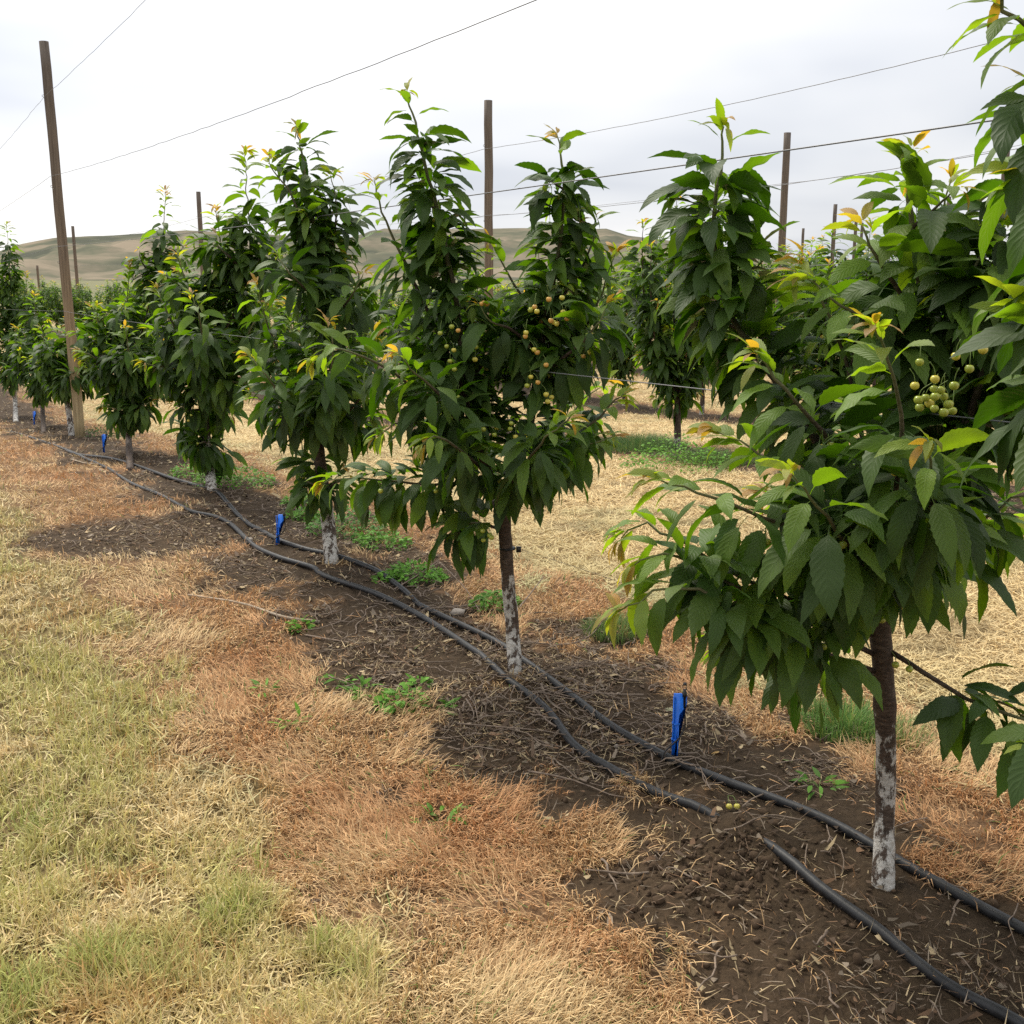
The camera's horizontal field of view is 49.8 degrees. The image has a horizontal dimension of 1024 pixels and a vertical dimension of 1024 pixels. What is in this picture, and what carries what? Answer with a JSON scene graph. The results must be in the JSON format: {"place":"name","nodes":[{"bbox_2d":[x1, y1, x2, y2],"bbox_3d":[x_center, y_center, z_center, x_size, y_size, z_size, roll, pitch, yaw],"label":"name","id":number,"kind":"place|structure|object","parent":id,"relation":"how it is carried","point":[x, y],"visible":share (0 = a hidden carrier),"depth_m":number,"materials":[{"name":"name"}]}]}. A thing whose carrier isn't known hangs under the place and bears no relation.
{"place":"outdoors","nodes":[
{"label":"outdoors","id":0,"kind":"place"},
{"bbox_2d":[0,489,441,1023],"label":"lawn grass","id":1,"kind":"structure","parent":0,"point":[107,968],"depth_m":2.92,"materials":[{"name":"plant"}]},
{"bbox_2d":[0,228,797,280],"bbox_3d":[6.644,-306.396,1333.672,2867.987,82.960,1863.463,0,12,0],"label":"hills","id":2,"kind":"structure","parent":0,"point":[104,258],"depth_m":908.36,"materials":[{"name":"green plant"}]},
{"bbox_2d":[0,280,1023,1023],"bbox_3d":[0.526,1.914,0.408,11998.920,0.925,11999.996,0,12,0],"label":"ground","id":3,"kind":"structure","parent":0,"point":[850,816],"depth_m":3.67,"materials":[{"name":"soil"}]},
{"bbox_2d":[12,277,28,303],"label":"cherry tree","id":4,"kind":"object","parent":3,"relation":"on","point":[25,292],"visible":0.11,"depth_m":53.36,"materials":[{"name":"green plant"}]},
{"bbox_2d":[0,221,42,421],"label":"cherry tree","id":5,"kind":"object","parent":3,"relation":"on","point":[8,318],"visible":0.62,"depth_m":17.86,"materials":[{"name":"green plant"}]},
{"bbox_2d":[0,290,66,432],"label":"cherry tree","id":6,"kind":"object","parent":3,"relation":"on","point":[36,391],"visible":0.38,"depth_m":15.16,"materials":[{"name":"green plant"}]},
{"bbox_2d":[27,276,46,322],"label":"cherry tree","id":7,"kind":"object","parent":3,"relation":"on","point":[41,285],"visible":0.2,"depth_m":48.19,"materials":[{"name":"green plant"}]},
{"bbox_2d":[36,265,43,324],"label":"trellis post","id":8,"kind":"object","parent":3,"relation":"on","point":[37,272],"visible":0.33,"depth_m":52.76,"materials":[{"name":"brown wood"}]},
{"bbox_2d":[35,286,52,324],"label":"cherry tree","id":9,"kind":"object","parent":3,"relation":"on","point":[43,310],"visible":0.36,"depth_m":46.44,"materials":[{"name":"green plant"}]},
{"bbox_2d":[41,280,62,334],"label":"cherry tree","id":10,"kind":"object","parent":3,"relation":"on","point":[49,308],"visible":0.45,"depth_m":44.71,"materials":[{"name":"green plant"}]},
{"bbox_2d":[51,281,64,329],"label":"cherry tree","id":11,"kind":"object","parent":3,"relation":"on","point":[58,311],"visible":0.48,"depth_m":42.90,"materials":[{"name":"green plant"}]},
{"bbox_2d":[39,41,85,437],"bbox_3d":[-5.150,-2.994,12.655,0.160,4.510,0.122,0,12,0],"label":"trellis post","id":12,"kind":"object","parent":3,"relation":"on","point":[66,288],"visible":0.89,"depth_m":12.56,"materials":[{"name":"brown wood"}]},
{"bbox_2d":[0,0,144,148],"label":"trellis wire","id":13,"kind":"object","parent":12,"relation":"attached to","point":[80,63],"visible":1,"depth_m":10.00,"materials":[{"name":"grey"}]},
{"bbox_2d":[0,0,535,210],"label":"trellis wire","id":14,"kind":"object","parent":12,"relation":"attached to","point":[329,81],"visible":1,"depth_m":5.22,"materials":[{"name":"grey"}]},
{"bbox_2d":[0,119,992,262],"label":"trellis wire","id":15,"kind":"object","parent":12,"relation":"attached to","point":[639,171],"visible":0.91,"depth_m":3.29,"materials":[{"name":"grey"}]},
{"bbox_2d":[7,309,1009,422],"bbox_3d":[-5.794,-2.467,13.807,0.044,0.343,27.585,-7,14,-30],"label":"trellis wire","id":16,"kind":"object","parent":12,"relation":"attached to","point":[611,379],"visible":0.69,"depth_m":3.56,"materials":[{"name":"grey"}]},
{"bbox_2d":[20,301,109,435],"bbox_3d":[-5.446,-1.729,13.508,1.104,1.661,1.789,-10,16,-39],"label":"cherry tree","id":17,"kind":"object","parent":3,"relation":"on","point":[52,368],"visible":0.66,"depth_m":13.14,"materials":[{"name":"green plant"}]},
{"bbox_2d":[61,277,84,330],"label":"cherry tree","id":18,"kind":"object","parent":3,"relation":"on","point":[80,287],"visible":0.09,"depth_m":41.15,"materials":[{"name":"green plant"}]},
{"bbox_2d":[71,226,79,316],"bbox_3d":[-15.829,-8.241,40.163,0.128,4.211,0.128,0,12,0],"label":"trellis post","id":19,"kind":"object","parent":3,"relation":"on","point":[75,256],"visible":0.59,"depth_m":39.92,"materials":[{"name":"brown wood"}]},
{"bbox_2d":[82,252,974,290],"bbox_3d":[-5.957,-4.928,23.479,0.145,0.686,39.331,-7,14,-29],"label":"trellis wire","id":20,"kind":"object","parent":19,"relation":"attached to","point":[641,275],"visible":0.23,"depth_m":10.80,"materials":[{"name":"grey"}]},
{"bbox_2d":[72,43,986,242],"bbox_3d":[-5.998,-6.384,23.240,0.146,0.467,39.165,-7,14,-29],"label":"trellis wire","id":21,"kind":"object","parent":19,"relation":"attached to","point":[684,113],"visible":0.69,"depth_m":9.69,"materials":[{"name":"grey"}]},
{"bbox_2d":[72,283,93,331],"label":"cherry tree","id":22,"kind":"object","parent":3,"relation":"on","point":[77,307],"visible":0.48,"depth_m":39.15,"materials":[{"name":"green plant"}]},
{"bbox_2d":[78,285,107,324],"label":"cherry tree","id":23,"kind":"object","parent":3,"relation":"on","point":[87,295],"visible":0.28,"depth_m":37.50,"materials":[{"name":"green plant"}]},
{"bbox_2d":[85,424,120,437],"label":"weed","id":24,"kind":"object","parent":3,"relation":"on","point":[103,430],"visible":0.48,"depth_m":13.18,"materials":[{"name":"green plant"}]},
{"bbox_2d":[99,431,106,452],"bbox_3d":[-4.077,-0.680,10.992,0.087,0.263,0.037,-3,13,-16],"label":"sprinkler stake","id":25,"kind":"object","parent":3,"relation":"on","point":[104,439],"visible":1,"depth_m":10.98,"materials":[{"name":"blue plastic"}]},
{"bbox_2d":[94,295,113,334],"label":"cherry tree","id":26,"kind":"object","parent":3,"relation":"on","point":[102,311],"visible":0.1,"depth_m":35.98,"materials":[{"name":"green plant"}]},
{"bbox_2d":[103,275,129,316],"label":"cherry tree","id":27,"kind":"object","parent":3,"relation":"on","point":[108,296],"visible":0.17,"depth_m":34.04,"materials":[{"name":"green plant"}]},
{"bbox_2d":[118,285,142,314],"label":"cherry tree","id":28,"kind":"object","parent":3,"relation":"on","point":[124,294],"visible":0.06,"depth_m":32.14,"materials":[{"name":"green plant"}]},
{"bbox_2d":[65,185,198,469],"bbox_3d":[-3.427,-1.764,10.280,1.188,2.525,2.048,-9,15,-37],"label":"cherry tree","id":29,"kind":"object","parent":3,"relation":"on","point":[129,396],"visible":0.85,"depth_m":10.40,"materials":[{"name":"green plant"}]},
{"bbox_2d":[167,463,202,478],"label":"weed","id":30,"kind":"object","parent":3,"relation":"on","point":[174,470],"visible":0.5,"depth_m":8.99,"materials":[{"name":"green plant"}]},
{"bbox_2d":[196,192,202,274],"bbox_3d":[-7.261,-5.273,25.972,0.122,4.375,0.123,0,12,0],"label":"trellis post","id":31,"kind":"object","parent":3,"relation":"on","point":[199,210],"visible":0.27,"depth_m":25.59,"materials":[{"name":"brown wood"}]},
{"bbox_2d":[133,144,288,490],"bbox_3d":[-2.220,-1.378,8.100,1.077,2.550,1.428,-11,17,-42],"label":"cherry tree","id":32,"kind":"object","parent":3,"relation":"on","point":[201,367],"visible":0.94,"depth_m":7.95,"materials":[{"name":"green plant"}]},
{"bbox_2d":[192,463,277,488],"bbox_3d":[-2.139,-0.296,8.496,0.653,0.223,0.652,0,12,0],"label":"weed","id":33,"kind":"object","parent":3,"relation":"on","point":[255,473],"visible":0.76,"depth_m":8.43,"materials":[{"name":"green plant"}]},
{"bbox_2d":[249,678,279,696],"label":"weed","id":34,"kind":"object","parent":3,"relation":"on","point":[256,682],"visible":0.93,"depth_m":4.32,"materials":[{"name":"green plant"}]},
{"bbox_2d":[251,292,288,389],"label":"cherry tree","id":35,"kind":"object","parent":3,"relation":"on","point":[277,361],"visible":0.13,"depth_m":21.80,"materials":[{"name":"green plant"}]},
{"bbox_2d":[272,508,285,544],"bbox_3d":[-1.378,0.104,6.507,0.087,0.255,0.039,-3,13,-16],"label":"sprinkler stake","id":36,"kind":"object","parent":3,"relation":"on","point":[280,522],"visible":0.99,"depth_m":6.50,"materials":[{"name":"blue plastic"}]},
{"bbox_2d":[272,284,292,331],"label":"cherry tree","id":37,"kind":"object","parent":3,"relation":"on","point":[280,306],"visible":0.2,"depth_m":35.98,"materials":[{"name":"green plant"}]},
{"bbox_2d":[270,702,310,731],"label":"weed","id":38,"kind":"object","parent":3,"relation":"on","point":[298,711],"visible":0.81,"depth_m":3.98,"materials":[{"name":"green plant"}]},
{"bbox_2d":[280,493,307,503],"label":"weed","id":39,"kind":"object","parent":3,"relation":"on","point":[286,498],"visible":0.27,"depth_m":7.87,"materials":[{"name":"green plant"}]},
{"bbox_2d":[285,615,314,634],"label":"weed","id":40,"kind":"object","parent":3,"relation":"on","point":[298,626],"visible":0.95,"depth_m":5.04,"materials":[{"name":"green plant"}]},
{"bbox_2d":[285,506,319,522],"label":"weed","id":41,"kind":"object","parent":3,"relation":"on","point":[295,512],"visible":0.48,"depth_m":7.25,"materials":[{"name":"green plant"}]},
{"bbox_2d":[285,296,329,385],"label":"cherry tree","id":42,"kind":"object","parent":3,"relation":"on","point":[297,330],"visible":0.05,"depth_m":19.82,"materials":[{"name":"green plant"}]},
{"bbox_2d":[235,118,405,563],"bbox_3d":[-1.017,-0.882,6.029,1.046,2.433,1.470,0,12,0],"label":"cherry tree","id":43,"kind":"object","parent":3,"relation":"on","point":[321,414],"visible":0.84,"depth_m":5.82,"materials":[{"name":"green plant"}]},
{"bbox_2d":[321,673,357,689],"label":"weed","id":44,"kind":"object","parent":3,"relation":"on","point":[327,676],"visible":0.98,"depth_m":4.38,"materials":[{"name":"green plant"}]},
{"bbox_2d":[304,501,390,540],"bbox_3d":[-1.018,0.038,6.873,0.571,0.220,0.573,0,12,0],"label":"weed","id":45,"kind":"object","parent":3,"relation":"on","point":[373,527],"visible":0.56,"depth_m":6.79,"materials":[{"name":"green plant"}]},
{"bbox_2d":[305,634,398,645],"bbox_3d":[-0.718,0.567,4.811,0.503,0.039,0.059,6,14,28],"label":"fallen stick","id":46,"kind":"object","parent":3,"relation":"on","point":[342,641],"visible":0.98,"depth_m":4.82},
{"bbox_2d":[345,330,374,377],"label":"cherry tree","id":47,"kind":"object","parent":3,"relation":"on","point":[369,364],"visible":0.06,"depth_m":18.14,"materials":[{"name":"green plant"}]},
{"bbox_2d":[339,675,384,700],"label":"weed","id":48,"kind":"object","parent":3,"relation":"on","point":[362,681],"visible":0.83,"depth_m":4.28,"materials":[{"name":"green plant"}]},
{"bbox_2d":[352,530,412,550],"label":"weed","id":49,"kind":"object","parent":3,"relation":"on","point":[380,536],"visible":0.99,"depth_m":6.52,"materials":[{"name":"green plant"}]},
{"bbox_2d":[374,292,397,352],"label":"cherry tree","id":50,"kind":"object","parent":3,"relation":"on","point":[384,333],"visible":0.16,"depth_m":28.93,"materials":[{"name":"green plant"}]},
{"bbox_2d":[371,569,404,583],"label":"weed","id":51,"kind":"object","parent":3,"relation":"on","point":[380,574],"visible":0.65,"depth_m":5.72,"materials":[{"name":"green plant"}]},
{"bbox_2d":[381,290,401,328],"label":"cherry tree","id":52,"kind":"object","parent":3,"relation":"on","point":[387,304],"visible":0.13,"depth_m":40.77,"materials":[{"name":"green plant"}]},
{"bbox_2d":[373,684,428,715],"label":"weed","id":53,"kind":"object","parent":3,"relation":"on","point":[391,692],"visible":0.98,"depth_m":4.15,"materials":[{"name":"green plant"}]},
{"bbox_2d":[383,288,433,404],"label":"cherry tree","id":54,"kind":"object","parent":3,"relation":"on","point":[391,318],"visible":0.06,"depth_m":16.34,"materials":[{"name":"green plant"}]},
{"bbox_2d":[403,284,418,320],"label":"cherry tree","id":55,"kind":"object","parent":3,"relation":"on","point":[409,297],"visible":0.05,"depth_m":38.98,"materials":[{"name":"green plant"}]},
{"bbox_2d":[399,673,433,691],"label":"weed","id":56,"kind":"object","parent":3,"relation":"on","point":[422,680],"visible":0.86,"depth_m":4.28,"materials":[{"name":"green plant"}]},
{"bbox_2d":[384,558,449,587],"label":"weed","id":57,"kind":"object","parent":3,"relation":"on","point":[432,574],"visible":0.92,"depth_m":5.74,"materials":[{"name":"green plant"}]},
{"bbox_2d":[382,661,452,662],"bbox_3d":[-0.393,0.620,4.548,0.310,0.034,0.022,3,12,14],"label":"fallen stick","id":58,"kind":"object","parent":3,"relation":"on","point":[417,662],"visible":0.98,"depth_m":4.53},
{"bbox_2d":[409,802,466,831],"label":"weed","id":59,"kind":"object","parent":3,"relation":"on","point":[431,808],"visible":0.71,"depth_m":3.29,"materials":[{"name":"green plant"}]},
{"bbox_2d":[417,693,461,716],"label":"weed","id":60,"kind":"object","parent":3,"relation":"on","point":[448,703],"visible":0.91,"depth_m":4.12,"materials":[{"name":"green plant"}]},
{"bbox_2d":[450,608,464,615],"bbox_3d":[-0.256,0.472,5.186,0.074,0.042,0.058,0,12,0],"label":"stone","id":61,"kind":"object","parent":3,"relation":"on","point":[456,611],"visible":0.96,"depth_m":5.17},
{"bbox_2d":[439,562,480,612],"bbox_3d":[-0.258,0.368,5.546,0.027,0.039,0.831,-4,13,-17],"label":"fallen stick","id":62,"kind":"object","parent":3,"relation":"on","point":[458,580],"visible":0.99,"depth_m":5.64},
{"bbox_2d":[297,77,639,674],"bbox_3d":[-0.157,-0.455,4.273,1.287,2.344,1.186,0,12,0],"label":"cherry tree","id":63,"kind":"object","parent":3,"relation":"on","point":[452,388],"visible":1,"depth_m":4.13,"materials":[{"name":"green plant"}]},
{"bbox_2d":[450,253,509,387],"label":"cherry tree","id":64,"kind":"object","parent":3,"relation":"on","point":[464,274],"visible":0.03,"depth_m":14.31,"materials":[{"name":"green plant"}]},
{"bbox_2d":[483,100,493,427],"bbox_3d":[-0.291,-2.984,13.883,0.123,4.163,0.120,0,12,0],"label":"trellis post","id":65,"kind":"object","parent":3,"relation":"on","point":[488,183],"visible":0.53,"depth_m":13.61,"materials":[{"name":"brown wood"}]},
{"bbox_2d":[87,148,1017,265],"bbox_3d":[-5.978,-5.628,23.363,0.143,0.562,39.252,-7,14,-29],"label":"trellis wire","id":66,"kind":"object","parent":65,"relation":"attached to","point":[775,185],"visible":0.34,"depth_m":9.04,"materials":[{"name":"grey"}]},
{"bbox_2d":[467,589,523,615],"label":"weed","id":67,"kind":"object","parent":3,"relation":"on","point":[481,597],"visible":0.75,"depth_m":5.30,"materials":[{"name":"green plant"}]},
{"bbox_2d":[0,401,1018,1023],"bbox_3d":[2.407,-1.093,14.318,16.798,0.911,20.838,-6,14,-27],"label":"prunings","id":68,"kind":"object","parent":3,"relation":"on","point":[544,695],"visible":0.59,"depth_m":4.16,"materials":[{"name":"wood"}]},
{"bbox_2d":[0,384,1023,1023],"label":"plant litter","id":69,"kind":"object","parent":3,"relation":"on","point":[928,1014],"visible":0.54,"depth_m":3.95,"materials":[{"name":"plant"}]},
{"bbox_2d":[0,344,1023,856],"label":"cut straw","id":70,"kind":"object","parent":3,"relation":"on","point":[940,664],"visible":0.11,"depth_m":6.47,"materials":[{"name":"plant"}]},
{"bbox_2d":[11,430,1023,1023],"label":"irrigation hose","id":71,"kind":"object","parent":3,"relation":"on","point":[881,930],"visible":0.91,"depth_m":3.29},
{"bbox_2d":[20,457,1023,1023],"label":"soil clods","id":72,"kind":"object","parent":3,"relation":"on","point":[734,901],"visible":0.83,"depth_m":2.87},
{"bbox_2d":[59,445,1023,935],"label":"irrigation hose","id":73,"kind":"object","parent":3,"relation":"on","point":[989,911],"visible":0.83,"depth_m":3.48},
{"bbox_2d":[520,246,599,435],"bbox_3d":[0.618,-1.975,12.920,1.103,2.278,0.972,0,12,0],"label":"cherry tree","id":74,"kind":"object","parent":3,"relation":"on","point":[572,354],"visible":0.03,"depth_m":12.79,"materials":[{"name":"green plant"}]},
{"bbox_2d":[524,618,605,645],"bbox_3d":[0.278,0.510,4.791,0.418,0.112,0.184,-6,13,-25],"label":"fallen stick","id":75,"kind":"object","parent":3,"relation":"on","point":[572,642],"visible":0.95,"depth_m":4.72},
{"bbox_2d":[575,603,647,644],"bbox_3d":[0.457,0.479,4.951,0.377,0.166,0.350,-4,13,-17],"label":"grass clump","id":76,"kind":"object","parent":3,"relation":"on","point":[620,622],"visible":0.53,"depth_m":4.92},
{"bbox_2d":[596,241,651,405],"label":"cherry tree","id":77,"kind":"object","parent":3,"relation":"on","point":[626,367],"visible":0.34,"depth_m":20.11,"materials":[{"name":"green plant"}]},
{"bbox_2d":[596,427,688,453],"bbox_3d":[1.313,-0.768,11.500,1.161,0.314,1.132,0,12,0],"label":"grass clump","id":78,"kind":"object","parent":3,"relation":"on","point":[635,442],"visible":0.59,"depth_m":11.35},
{"bbox_2d":[646,236,681,355],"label":"cherry tree","id":79,"kind":"object","parent":3,"relation":"on","point":[661,248],"depth_m":26.48,"materials":[{"name":"green plant"}]},
{"bbox_2d":[612,185,728,448],"bbox_3d":[1.639,-1.905,10.957,1.163,2.709,1.287,5,13,20],"label":"cherry tree","id":80,"kind":"object","parent":3,"relation":"on","point":[664,366],"visible":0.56,"depth_m":10.89,"materials":[{"name":"green plant"}]},
{"bbox_2d":[617,432,730,477],"bbox_3d":[1.443,-0.507,9.559,1.054,0.372,1.042,0,12,0],"label":"weed","id":81,"kind":"object","parent":3,"relation":"on","point":[673,451],"visible":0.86,"depth_m":9.55,"materials":[{"name":"green plant"}]},
{"bbox_2d":[661,682,686,762],"bbox_3d":[0.524,0.710,3.609,0.092,0.319,0.037,-3,13,-15],"label":"sprinkler stake","id":82,"kind":"object","parent":3,"relation":"on","point":[679,706],"visible":0.96,"depth_m":3.60,"materials":[{"name":"blue plastic"}]},
{"bbox_2d":[670,274,738,414],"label":"cherry tree","id":83,"kind":"object","parent":3,"relation":"on","point":[702,402],"depth_m":18.54,"materials":[{"name":"green plant"}]},
{"bbox_2d":[665,445,761,468],"bbox_3d":[1.805,-0.544,10.033,0.960,0.269,0.932,0,12,0],"label":"grass clump","id":84,"kind":"object","parent":3,"relation":"on","point":[705,459],"visible":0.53,"depth_m":9.94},
{"bbox_2d":[703,885,756,917],"bbox_3d":[0.560,0.991,2.805,0.186,0.031,0.023,11,16,42],"label":"fallen stick","id":85,"kind":"object","parent":3,"relation":"on","point":[738,904],"visible":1,"depth_m":2.79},
{"bbox_2d":[726,795,739,809],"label":"fallen cherries","id":86,"kind":"object","parent":3,"relation":"on","point":[729,806],"visible":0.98,"depth_m":3.26,"materials":[{"name":"yellow plant"}]},
{"bbox_2d":[738,260,773,337],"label":"cherry tree","id":87,"kind":"object","parent":3,"relation":"on","point":[761,280],"visible":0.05,"depth_m":31.16,"materials":[{"name":"green plant"}]},
{"bbox_2d":[771,132,790,382],"bbox_3d":[4.068,-3.462,16.746,0.122,4.379,0.122,0,12,0],"label":"trellis post","id":88,"kind":"object","parent":3,"relation":"on","point":[784,188],"visible":0.38,"depth_m":16.43,"materials":[{"name":"brown wood"}]},
{"bbox_2d":[191,144,1021,249],"bbox_3d":[-3.234,-7.479,28.441,0.011,0.637,39.433,-7,14,-30],"label":"trellis wire","id":89,"kind":"object","parent":88,"relation":"attached to","point":[701,193],"visible":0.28,"depth_m":16.53,"materials":[{"name":"grey"}]},
{"bbox_2d":[765,237,833,380],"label":"cherry tree","id":90,"kind":"object","parent":3,"relation":"on","point":[791,368],"visible":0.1,"depth_m":16.32,"materials":[{"name":"green plant"}]},
{"bbox_2d":[771,235,830,366],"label":"cherry tree","id":91,"kind":"object","parent":3,"relation":"on","point":[800,252],"visible":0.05,"depth_m":22.91,"materials":[{"name":"green plant"}]},
{"bbox_2d":[800,228,804,256],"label":"trellis post","id":92,"kind":"object","parent":3,"relation":"on","point":[802,236],"visible":0.14,"depth_m":44.64,"materials":[{"name":"grey wood"}]},
{"bbox_2d":[591,98,1023,890],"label":"cherry tree","id":93,"kind":"object","parent":3,"relation":"on","point":[879,528],"visible":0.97,"depth_m":2.58,"materials":[{"name":"green plant"}]},
{"bbox_2d":[790,766,848,799],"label":"weed","id":94,"kind":"object","parent":3,"relation":"on","point":[817,773],"visible":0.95,"depth_m":3.45,"materials":[{"name":"green plant"}]},
{"bbox_2d":[780,216,881,430],"bbox_3d":[2.724,-1.391,9.350,0.894,2.146,1.014,-12,17,-44],"label":"cherry tree","id":95,"kind":"object","parent":3,"relation":"on","point":[831,362],"visible":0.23,"depth_m":9.22,"materials":[{"name":"green plant"}]},
{"bbox_2d":[830,204,836,273],"bbox_3d":[9.061,-6.439,31.348,0.127,4.459,0.126,0,12,0],"label":"trellis post","id":96,"kind":"object","parent":3,"relation":"on","point":[834,220],"visible":0.14,"depth_m":30.99,"materials":[{"name":"brown wood"}]},
{"bbox_2d":[788,693,903,747],"bbox_3d":[1.192,0.708,3.931,0.450,0.170,0.423,0,12,0],"label":"grass clump","id":97,"kind":"object","parent":3,"relation":"on","point":[848,716],"visible":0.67,"depth_m":3.89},
{"bbox_2d":[834,249,863,309],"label":"cherry tree","id":98,"kind":"object","parent":3,"relation":"on","point":[835,265],"visible":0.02,"depth_m":41.07,"materials":[{"name":"green plant"}]},
{"bbox_2d":[859,233,897,386],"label":"cherry tree","id":99,"kind":"object","parent":3,"relation":"on","point":[874,381],"visible":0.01,"depth_m":21.13,"materials":[{"name":"green plant"}]},
{"bbox_2d":[861,710,937,752],"bbox_3d":[1.355,0.743,3.869,0.292,0.129,0.298,0,12,0],"label":"grass clump","id":100,"kind":"object","parent":3,"relation":"on","point":[905,733],"visible":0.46,"depth_m":3.84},
{"bbox_2d":[943,0,1023,808],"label":"cherry tree","id":101,"kind":"object","parent":3,"relation":"on","point":[1004,133],"visible":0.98,"depth_m":1.91,"materials":[{"name":"green plant"}]},
{"bbox_2d":[0,381,1023,1023],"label":"scorched grass","id":102,"kind":"structure","parent":0,"point":[508,971],"depth_m":3.29,"materials":[{"name":"plant"}]},
{"bbox_2d":[188,594,319,623],"bbox_3d":[-1.285,0.464,5.334,0.926,0.044,0.070,8,15,34],"label":"fallen stick","id":103,"kind":"object","parent":102,"relation":"on","point":[273,613],"visible":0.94,"depth_m":5.26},
{"bbox_2d":[0,0,1023,265],"label":"sky","id":104,"kind":"structure","parent":0,"point":[174,68],"materials":[{"name":"white"}]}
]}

